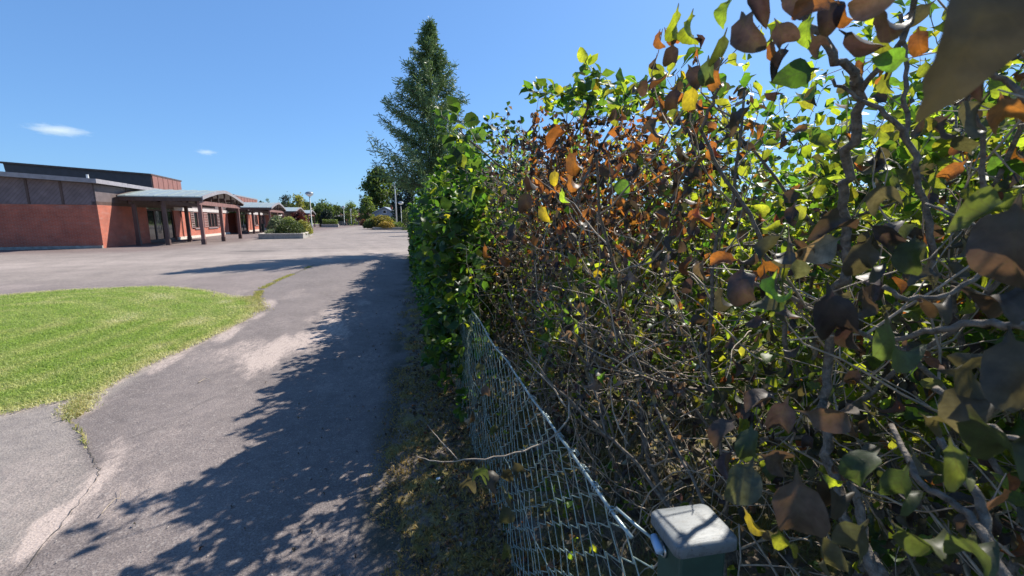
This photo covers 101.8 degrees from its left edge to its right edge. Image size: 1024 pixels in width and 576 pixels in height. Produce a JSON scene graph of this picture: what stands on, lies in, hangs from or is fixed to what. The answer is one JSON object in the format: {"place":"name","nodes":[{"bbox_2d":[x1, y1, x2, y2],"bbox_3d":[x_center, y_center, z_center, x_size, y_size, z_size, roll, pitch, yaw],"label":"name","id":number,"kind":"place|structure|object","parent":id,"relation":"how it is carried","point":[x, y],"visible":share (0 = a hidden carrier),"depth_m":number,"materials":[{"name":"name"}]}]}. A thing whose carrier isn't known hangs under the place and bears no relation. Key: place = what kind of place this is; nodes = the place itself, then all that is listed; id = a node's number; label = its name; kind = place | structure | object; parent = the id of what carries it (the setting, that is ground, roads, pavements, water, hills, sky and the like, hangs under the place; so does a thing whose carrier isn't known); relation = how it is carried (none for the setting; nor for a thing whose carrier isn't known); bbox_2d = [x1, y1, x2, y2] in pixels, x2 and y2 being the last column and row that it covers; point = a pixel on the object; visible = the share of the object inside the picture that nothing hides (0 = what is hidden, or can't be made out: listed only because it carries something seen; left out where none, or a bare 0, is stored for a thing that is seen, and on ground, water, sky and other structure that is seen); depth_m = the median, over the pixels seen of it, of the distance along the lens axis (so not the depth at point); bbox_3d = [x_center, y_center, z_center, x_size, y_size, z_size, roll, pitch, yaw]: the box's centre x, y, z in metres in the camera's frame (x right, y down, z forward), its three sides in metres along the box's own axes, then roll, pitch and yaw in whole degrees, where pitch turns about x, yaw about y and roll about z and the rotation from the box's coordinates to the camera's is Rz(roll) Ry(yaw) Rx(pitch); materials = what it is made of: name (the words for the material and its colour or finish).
{"place":"outdoors","nodes":[
{"label":"outdoors","id":0,"kind":"place"},
{"bbox_2d":[0,285,262,418],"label":"lawn","id":1,"kind":"structure","parent":0,"point":[122,315],"depth_m":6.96,"materials":[{"name":"green plant"}]},
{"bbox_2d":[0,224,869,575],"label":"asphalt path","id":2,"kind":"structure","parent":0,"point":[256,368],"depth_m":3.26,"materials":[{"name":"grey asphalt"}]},
{"bbox_2d":[100,488,120,514],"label":"fallen twig","id":3,"kind":"object","parent":2,"relation":"on","point":[112,501],"visible":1,"depth_m":2.44,"materials":[{"name":"grey wood"}]},
{"bbox_2d":[57,294,273,447],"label":"dry tufts","id":4,"kind":"object","parent":2,"relation":"on","point":[78,402],"visible":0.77,"depth_m":3.70,"materials":[{"name":"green plant"}]},
{"bbox_2d":[116,189,243,245],"bbox_3d":[-24.349,-5.492,31.866,4.520,3.930,10.900,-3,10,-20],"label":"entrance canopy","id":5,"kind":"object","parent":2,"relation":"on","point":[187,199],"visible":0.96,"depth_m":28.10,"materials":[{"name":"grey wood"}]},
{"bbox_2d":[18,267,389,575],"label":"asphalt crack","id":6,"kind":"object","parent":2,"relation":"on","point":[96,477],"visible":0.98,"depth_m":2.59,"materials":[{"name":"grey asphalt"}]},
{"bbox_2d":[13,317,423,575],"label":"grit","id":7,"kind":"object","parent":2,"relation":"on","point":[214,478],"visible":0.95,"depth_m":2.58,"materials":[{"name":"grey gravel"}]},
{"bbox_2d":[227,202,285,233],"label":"entrance canopy","id":8,"kind":"object","parent":2,"relation":"on","point":[261,207],"visible":0.75,"depth_m":51.07,"materials":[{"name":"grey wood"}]},
{"bbox_2d":[253,266,311,299],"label":"joint weeds","id":9,"kind":"object","parent":2,"relation":"on","point":[258,293],"visible":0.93,"depth_m":10.51,"materials":[{"name":"green plant"}]},
{"bbox_2d":[258,232,311,238],"bbox_3d":[-21.448,-5.092,39.868,3.510,0.490,7.860,-3,10,-20],"label":"stone planter","id":10,"kind":"object","parent":2,"relation":"on","point":[282,236],"visible":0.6,"depth_m":36.34,"materials":[{"name":"concrete"}]},
{"bbox_2d":[264,229,280,233],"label":"garden shrub","id":11,"kind":"object","parent":10,"relation":"in","point":[267,231],"visible":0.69,"depth_m":37.30,"materials":[{"name":"green plant"}]},
{"bbox_2d":[266,215,283,231],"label":"garden shrub","id":12,"kind":"object","parent":10,"relation":"in","point":[274,221],"visible":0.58,"depth_m":40.00,"materials":[{"name":"green plant"}]},
{"bbox_2d":[283,216,294,231],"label":"garden shrub","id":13,"kind":"object","parent":10,"relation":"on","point":[286,218],"visible":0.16,"depth_m":41.31,"materials":[{"name":"green plant"}]},
{"bbox_2d":[275,219,306,234],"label":"garden shrub","id":14,"kind":"object","parent":10,"relation":"in","point":[291,227],"visible":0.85,"depth_m":37.72,"materials":[{"name":"green plant"}]},
{"bbox_2d":[293,219,313,234],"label":"garden shrub","id":15,"kind":"object","parent":10,"relation":"in","point":[307,227],"visible":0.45,"depth_m":40.99,"materials":[{"name":"green plant"}]},
{"bbox_2d":[133,295,437,575],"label":"fallen leaf scatter","id":16,"kind":"object","parent":2,"relation":"on","point":[293,548],"visible":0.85,"depth_m":2.62,"materials":[{"name":"brown plant"}]},
{"bbox_2d":[267,207,304,215],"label":"entrance canopy","id":17,"kind":"object","parent":2,"relation":"on","point":[289,211],"visible":0.42,"depth_m":70.91,"materials":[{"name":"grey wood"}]},
{"bbox_2d":[287,210,315,226],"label":"entrance canopy","id":18,"kind":"object","parent":2,"relation":"on","point":[307,212],"visible":0.37,"depth_m":90.91,"materials":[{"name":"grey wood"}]},
{"bbox_2d":[305,191,313,227],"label":"lamp post","id":19,"kind":"object","parent":2,"relation":"on","point":[309,194],"visible":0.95,"depth_m":55.84,"materials":[{"name":"white metal"}]},
{"bbox_2d":[321,224,338,226],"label":"stone planter","id":20,"kind":"object","parent":2,"relation":"on","point":[329,225],"visible":0.85,"depth_m":90.91,"materials":[{"name":"concrete"}]},
{"bbox_2d":[322,219,337,223],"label":"clipped hedge","id":21,"kind":"object","parent":20,"relation":"on","point":[329,221],"visible":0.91,"depth_m":91.78,"materials":[{"name":"green plant"}]},
{"bbox_2d":[372,227,407,229],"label":"stone planter","id":22,"kind":"object","parent":2,"relation":"on","point":[390,228],"visible":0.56,"depth_m":69.10,"materials":[{"name":"concrete"}]},
{"bbox_2d":[363,218,378,228],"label":"yellow shrub","id":23,"kind":"object","parent":22,"relation":"in","point":[366,221],"visible":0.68,"depth_m":69.83,"materials":[{"name":"green plant"}]},
{"bbox_2d":[366,215,394,228],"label":"yellow shrub","id":24,"kind":"object","parent":22,"relation":"in","point":[380,218],"visible":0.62,"depth_m":70.48,"materials":[{"name":"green plant"}]},
{"bbox_2d":[376,221,395,228],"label":"yellow shrub","id":25,"kind":"object","parent":22,"relation":"on","point":[383,225],"visible":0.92,"depth_m":69.11,"materials":[{"name":"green plant"}]},
{"bbox_2d":[391,222,402,226],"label":"yellow shrub","id":26,"kind":"object","parent":22,"relation":"in","point":[397,224],"visible":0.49,"depth_m":70.39,"materials":[{"name":"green plant"}]},
{"bbox_2d":[0,0,1023,208],"label":"sky","id":27,"kind":"structure","parent":0,"point":[261,100],"materials":[{"name":"blue"}]},
{"bbox_2d":[192,221,875,240],"bbox_3d":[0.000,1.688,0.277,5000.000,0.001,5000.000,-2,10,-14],"label":"ground","id":28,"kind":"structure","parent":0,"point":[664,230],"depth_m":73.89,"materials":[{"name":"grey asphalt"}]},
{"bbox_2d":[0,161,290,249],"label":"school building","id":29,"kind":"structure","parent":28,"relation":"on","point":[93,212],"depth_m":24.31,"materials":[{"name":"red brick"}]},
{"bbox_2d":[147,209,175,242],"bbox_3d":[-27.086,-4.839,32.142,0.179,2.450,4.660,-3,10,-20],"label":"door","id":30,"kind":"structure","parent":29,"relation":"in","point":[155,219],"depth_m":31.71,"materials":[{"name":"grey glass"}]},
{"bbox_2d":[191,211,199,228],"bbox_3d":[-29.665,-6.381,39.296,0.220,1.620,2.100,-3,10,-20],"label":"window","id":31,"kind":"structure","parent":29,"relation":"in","point":[196,217],"depth_m":39.06,"materials":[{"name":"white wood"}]},
{"bbox_2d":[207,212,218,227],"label":"window","id":32,"kind":"structure","parent":29,"relation":"in","point":[212,217],"depth_m":43.47,"materials":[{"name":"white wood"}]},
{"bbox_2d":[240,214,247,231],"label":"door","id":33,"kind":"structure","parent":29,"relation":"in","point":[243,219],"depth_m":55.65,"materials":[{"name":"grey glass"}]},
{"bbox_2d":[254,215,258,225],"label":"window","id":34,"kind":"structure","parent":29,"relation":"in","point":[256,217],"depth_m":62.11,"materials":[{"name":"white wood"}]},
{"bbox_2d":[260,215,264,224],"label":"window","id":35,"kind":"structure","parent":29,"relation":"in","point":[262,216],"depth_m":66.42,"materials":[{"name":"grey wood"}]},
{"bbox_2d":[279,191,290,206],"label":"leafy tree","id":36,"kind":"object","parent":28,"relation":"on","point":[285,198],"visible":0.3,"depth_m":124.52,"materials":[{"name":"green plant"}]},
{"bbox_2d":[287,192,309,223],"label":"leafy tree","id":37,"kind":"object","parent":28,"relation":"on","point":[298,200],"visible":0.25,"depth_m":105.34,"materials":[{"name":"green plant"}]},
{"bbox_2d":[291,210,308,222],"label":"red shrub","id":38,"kind":"object","parent":28,"relation":"on","point":[297,215],"visible":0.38,"depth_m":64.48,"materials":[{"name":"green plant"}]},
{"bbox_2d":[303,199,312,223],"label":"leafy tree","id":39,"kind":"object","parent":28,"relation":"on","point":[306,203],"visible":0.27,"depth_m":119.10,"materials":[{"name":"green plant"}]},
{"bbox_2d":[311,199,336,222],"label":"leafy tree","id":40,"kind":"object","parent":28,"relation":"on","point":[324,206],"visible":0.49,"depth_m":122.38,"materials":[{"name":"green plant"}]},
{"bbox_2d":[318,208,334,226],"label":"round evergreen","id":41,"kind":"object","parent":28,"relation":"on","point":[326,214],"visible":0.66,"depth_m":98.16,"materials":[{"name":"green plant"}]},
{"bbox_2d":[330,203,346,224],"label":"leafy tree","id":42,"kind":"object","parent":28,"relation":"on","point":[336,208],"visible":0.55,"depth_m":128.16,"materials":[{"name":"green plant"}]},
{"bbox_2d":[343,200,358,224],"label":"leafy tree","id":43,"kind":"object","parent":28,"relation":"on","point":[349,214],"visible":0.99,"depth_m":119.72,"materials":[{"name":"green plant"}]},
{"bbox_2d":[357,194,362,219],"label":"leafy tree","id":44,"kind":"object","parent":28,"relation":"on","point":[360,196],"visible":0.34,"depth_m":140.88,"materials":[{"name":"green plant"}]},
{"bbox_2d":[358,196,377,220],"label":"leafy tree","id":45,"kind":"object","parent":28,"relation":"on","point":[366,208],"visible":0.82,"depth_m":129.71,"materials":[{"name":"green plant"}]},
{"bbox_2d":[355,166,402,215],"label":"poplar tree","id":46,"kind":"object","parent":28,"relation":"on","point":[376,192],"visible":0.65,"depth_m":136.40,"materials":[{"name":"green plant"}]},
{"bbox_2d":[372,205,392,216],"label":"house","id":47,"kind":"structure","parent":28,"relation":"on","point":[384,211],"depth_m":120.66,"materials":[{"name":"white paint"}]},
{"bbox_2d":[394,183,396,221],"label":"mast","id":48,"kind":"object","parent":28,"relation":"on","point":[395,203],"visible":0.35,"depth_m":75.66,"materials":[{"name":"grey metal"}]},
{"bbox_2d":[388,178,417,225],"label":"poplar tree","id":49,"kind":"object","parent":28,"relation":"on","point":[407,197],"visible":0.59,"depth_m":93.67,"materials":[{"name":"green plant"}]},
{"bbox_2d":[399,207,408,229],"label":"bush","id":50,"kind":"object","parent":28,"relation":"on","point":[405,211],"visible":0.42,"depth_m":66.98,"materials":[{"name":"green plant"}]},
{"bbox_2d":[366,15,469,197],"bbox_3d":[-4.074,-7.183,20.016,5.461,11.102,5.669,7,12,37],"label":"spruce tree","id":51,"kind":"object","parent":28,"relation":"on","point":[423,103],"visible":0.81,"depth_m":19.46,"materials":[{"name":"green plant"}]},
{"bbox_2d":[57,200,947,222],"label":"distant wood","id":52,"kind":"object","parent":28,"relation":"on","point":[356,209],"depth_m":207.24,"materials":[{"name":"green plant"}]},
{"bbox_2d":[385,255,1023,575],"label":"soil strip","id":53,"kind":"object","parent":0,"point":[936,561],"visible":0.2,"depth_m":2.44,"materials":[{"name":"brown soil"}]},
{"bbox_2d":[406,196,419,265],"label":"hedge shrub","id":54,"kind":"object","parent":53,"relation":"on","point":[408,234],"depth_m":13.26,"materials":[{"name":"green plant"}]},
{"bbox_2d":[408,190,421,261],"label":"hedge shrub","id":55,"kind":"object","parent":53,"relation":"on","point":[408,229],"depth_m":12.49,"materials":[{"name":"green plant"}]},
{"bbox_2d":[407,182,440,271],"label":"hedge shrub","id":56,"kind":"object","parent":53,"relation":"on","point":[409,227],"depth_m":10.08,"materials":[{"name":"green plant"}]},
{"bbox_2d":[407,171,496,293],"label":"hedge shrub","id":57,"kind":"object","parent":53,"relation":"on","point":[412,251],"visible":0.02,"depth_m":8.62,"materials":[{"name":"green plant"}]},
{"bbox_2d":[372,297,532,575],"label":"verge litter","id":58,"kind":"object","parent":53,"relation":"on","point":[507,570],"visible":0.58,"depth_m":2.44,"materials":[{"name":"brown plant"}]},
{"bbox_2d":[408,185,498,277],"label":"hedge shrub","id":59,"kind":"object","parent":53,"relation":"on","point":[413,213],"visible":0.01,"depth_m":9.19,"materials":[{"name":"green plant"}]},
{"bbox_2d":[408,172,514,300],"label":"hedge shrub","id":60,"kind":"object","parent":53,"relation":"on","point":[417,206],"visible":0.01,"depth_m":7.11,"materials":[{"name":"green plant"}]},
{"bbox_2d":[351,308,585,575],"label":"verge moss","id":61,"kind":"object","parent":53,"relation":"on","point":[484,564],"visible":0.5,"depth_m":2.51,"materials":[{"name":"green plant"}]},
{"bbox_2d":[413,147,550,319],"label":"hedge shrub","id":62,"kind":"object","parent":53,"relation":"on","point":[417,277],"visible":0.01,"depth_m":6.31,"materials":[{"name":"green plant"}]},
{"bbox_2d":[413,131,552,321],"bbox_3d":[-0.284,-0.678,5.893,2.202,2.710,2.251,-2,10,-14],"label":"hedge shrub","id":63,"kind":"object","parent":53,"relation":"on","point":[419,279],"visible":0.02,"depth_m":5.34,"materials":[{"name":"green plant"}]},
{"bbox_2d":[411,101,609,347],"bbox_3d":[-0.042,-0.478,4.781,2.129,2.675,2.900,-2,10,-14],"label":"hedge shrub","id":64,"kind":"object","parent":53,"relation":"on","point":[416,211],"visible":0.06,"depth_m":4.26,"materials":[{"name":"green plant"}]},
{"bbox_2d":[413,105,618,377],"bbox_3d":[-0.027,-0.451,4.566,2.076,2.690,1.915,-2,10,-14],"label":"hedge shrub","id":65,"kind":"object","parent":53,"relation":"on","point":[429,311],"visible":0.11,"depth_m":4.04,"materials":[{"name":"green plant"}]},
{"bbox_2d":[496,182,594,285],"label":"hedge shrub","id":66,"kind":"object","parent":53,"relation":"on","point":[506,209],"depth_m":6.00,"materials":[{"name":"green plant"}]},
{"bbox_2d":[409,63,706,421],"bbox_3d":[0.281,-0.185,3.487,2.513,2.512,2.490,2,9,10],"label":"hedge shrub","id":67,"kind":"object","parent":53,"relation":"on","point":[452,231],"visible":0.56,"depth_m":3.23,"materials":[{"name":"green plant"}]},
{"bbox_2d":[473,153,643,306],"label":"hedge shrub","id":68,"kind":"object","parent":53,"relation":"on","point":[542,221],"visible":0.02,"depth_m":5.21,"materials":[{"name":"green plant"}]},
{"bbox_2d":[453,110,690,376],"bbox_3d":[0.547,-0.396,4.448,2.267,2.615,2.271,1,9,5],"label":"hedge shrub","id":69,"kind":"object","parent":53,"relation":"on","point":[481,295],"visible":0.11,"depth_m":3.68,"materials":[{"name":"green plant"}]},
{"bbox_2d":[448,291,737,575],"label":"chain link fence","id":70,"kind":"object","parent":53,"relation":"on","point":[697,540],"visible":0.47,"depth_m":0.99,"materials":[{"name":"metal"}]},
{"bbox_2d":[587,188,722,299],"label":"plot bush","id":71,"kind":"object","parent":53,"relation":"on","point":[643,241],"depth_m":8.09,"materials":[{"name":"green plant"}]},
{"bbox_2d":[410,314,962,575],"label":"leaf litter","id":72,"kind":"object","parent":53,"relation":"on","point":[570,513],"visible":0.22,"depth_m":2.69,"materials":[{"name":"brown plant"}]},
{"bbox_2d":[538,89,878,424],"bbox_3d":[1.276,-0.179,3.197,2.078,2.592,1.866,-2,10,-14],"label":"hedge shrub","id":73,"kind":"object","parent":53,"relation":"on","point":[709,204],"visible":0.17,"depth_m":2.97,"materials":[{"name":"green plant"}]},
{"bbox_2d":[416,0,1023,575],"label":"hedge shrub","id":74,"kind":"object","parent":53,"relation":"on","point":[806,438],"visible":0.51,"depth_m":1.45,"materials":[{"name":"brown plant"}]},
{"bbox_2d":[441,20,1023,477],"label":"hedge shrub","id":75,"kind":"object","parent":53,"relation":"on","point":[635,94],"visible":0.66,"depth_m":2.10,"materials":[{"name":"green plant"}]},
{"bbox_2d":[640,154,840,335],"bbox_3d":[3.019,-0.415,5.363,2.982,2.357,2.244,8,12,39],"label":"plot bush","id":76,"kind":"object","parent":53,"relation":"on","point":[753,186],"visible":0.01,"depth_m":4.84,"materials":[{"name":"green plant"}]},
{"bbox_2d":[488,334,1021,575],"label":"ground weeds","id":77,"kind":"object","parent":53,"relation":"on","point":[732,569],"visible":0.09,"depth_m":2.17,"materials":[{"name":"green plant"}]},
{"bbox_2d":[491,0,1023,575],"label":"hedge shrub","id":78,"kind":"object","parent":53,"relation":"on","point":[797,504],"visible":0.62,"depth_m":0.91,"materials":[{"name":"green plant"}]},
{"bbox_2d":[563,94,1019,523],"bbox_3d":[1.929,0.037,2.305,2.951,2.456,2.975,2,10,14],"label":"hedge shrub","id":79,"kind":"object","parent":53,"relation":"on","point":[682,386],"visible":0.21,"depth_m":1.81,"materials":[{"name":"green plant"}]},
{"bbox_2d":[622,0,1023,370],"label":"plot bush","id":80,"kind":"object","parent":53,"relation":"on","point":[867,34],"visible":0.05,"depth_m":3.39,"materials":[{"name":"green plant"}]},
{"bbox_2d":[648,29,1023,575],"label":"hedge shrub","id":81,"kind":"object","parent":53,"relation":"on","point":[790,197],"visible":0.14,"depth_m":1.56,"materials":[{"name":"green plant"}]},
{"bbox_2d":[721,0,1023,378],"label":"plot bush","id":82,"kind":"object","parent":53,"relation":"on","point":[917,80],"visible":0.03,"depth_m":3.01,"materials":[{"name":"green plant"}]},
{"bbox_2d":[725,0,1023,575],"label":"hedge shrub","id":83,"kind":"object","parent":53,"relation":"on","point":[981,42],"visible":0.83,"depth_m":0.48,"materials":[{"name":"green plant"}]},
{"bbox_2d":[930,102,1018,158],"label":"plot bush","id":84,"kind":"object","parent":53,"relation":"on","point":[998,141],"depth_m":2.52,"materials":[{"name":"green plant"}]},
{"bbox_2d":[463,315,1013,575],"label":"dry grass","id":85,"kind":"structure","parent":0,"point":[665,480],"depth_m":2.51,"materials":[{"name":"brown plant"}]},
{"bbox_2d":[589,246,934,398],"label":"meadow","id":86,"kind":"structure","parent":0,"point":[788,337],"depth_m":5.70,"materials":[{"name":"green plant"}]},
{"bbox_2d":[604,254,935,395],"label":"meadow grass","id":87,"kind":"structure","parent":0,"point":[806,339],"depth_m":5.31,"materials":[{"name":"green plant"}]}
]}

